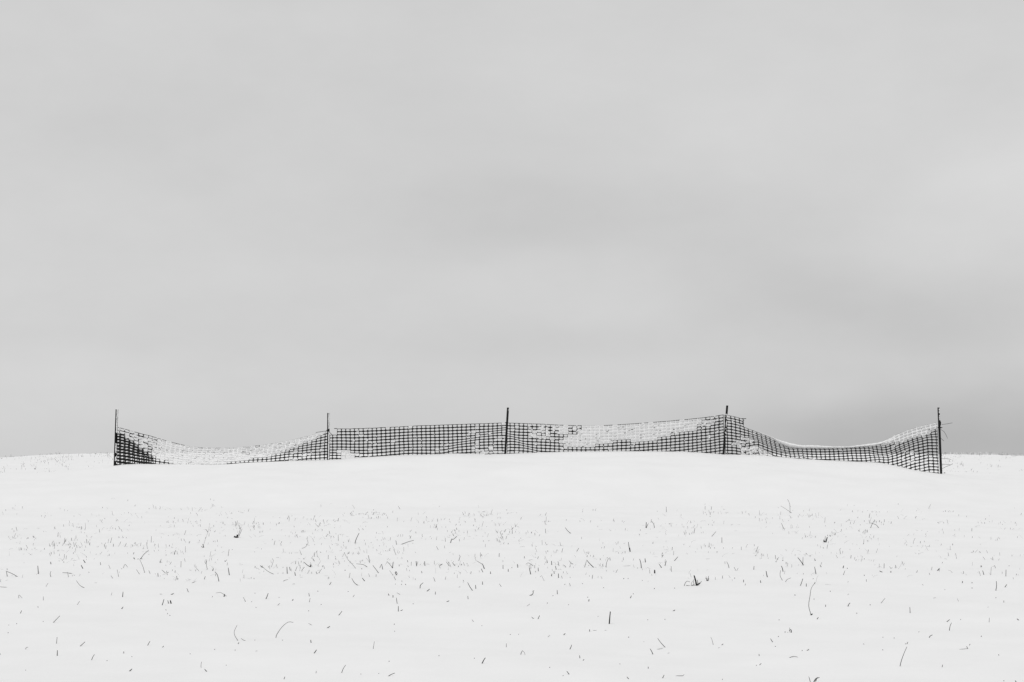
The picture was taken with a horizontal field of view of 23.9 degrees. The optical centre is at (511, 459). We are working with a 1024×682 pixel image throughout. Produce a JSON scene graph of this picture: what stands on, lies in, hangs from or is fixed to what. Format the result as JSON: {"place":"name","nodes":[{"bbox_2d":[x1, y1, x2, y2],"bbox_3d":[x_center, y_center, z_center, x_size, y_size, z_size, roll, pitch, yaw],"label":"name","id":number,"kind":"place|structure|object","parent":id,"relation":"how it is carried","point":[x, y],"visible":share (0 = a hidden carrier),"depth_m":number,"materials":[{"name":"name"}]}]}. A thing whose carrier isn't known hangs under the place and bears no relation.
{"place":"outdoors","nodes":[
{"label":"outdoors","id":0,"kind":"place"},
{"bbox_2d":[0,498,1021,584],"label":"stubble field","id":1,"kind":"structure","parent":0,"point":[459,540],"depth_m":25.74,"materials":[{"name":"plant"}]},
{"bbox_2d":[0,451,1023,681],"bbox_3d":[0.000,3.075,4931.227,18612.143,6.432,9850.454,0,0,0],"label":"snow ground","id":2,"kind":"structure","parent":0,"point":[430,635],"depth_m":22.86,"materials":[{"name":"white snow"}]},
{"bbox_2d":[114,405,951,473],"bbox_3d":[0.320,-0.075,37.168,12.852,1.492,0.480,0,0,0],"label":"fence","id":3,"kind":"object","parent":2,"relation":"on","point":[343,455],"visible":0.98,"depth_m":37.05,"materials":[{"name":"plastic"}]},
{"bbox_2d":[684,575,700,585],"bbox_3d":[1.564,1.075,20.997,0.168,0.134,0.025,0,0,-2],"label":"weed clump","id":4,"kind":"object","parent":2,"relation":"on","point":[696,583],"visible":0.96,"depth_m":21.00,"materials":[{"name":"plant"}]},
{"bbox_2d":[943,452,1022,455],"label":"frosted grass","id":5,"kind":"structure","parent":2,"relation":"on","point":[980,453],"depth_m":51.88,"materials":[{"name":"plant"}]},
{"bbox_2d":[1,451,1022,471],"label":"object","id":6,"kind":"object","parent":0,"point":[325,453],"visible":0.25,"depth_m":48.48,"materials":[{"name":"plant"}]},
{"bbox_2d":[0,0,1023,456],"label":"sky","id":7,"kind":"structure","parent":0,"point":[226,224],"materials":[{"name":"grey"}]}
]}

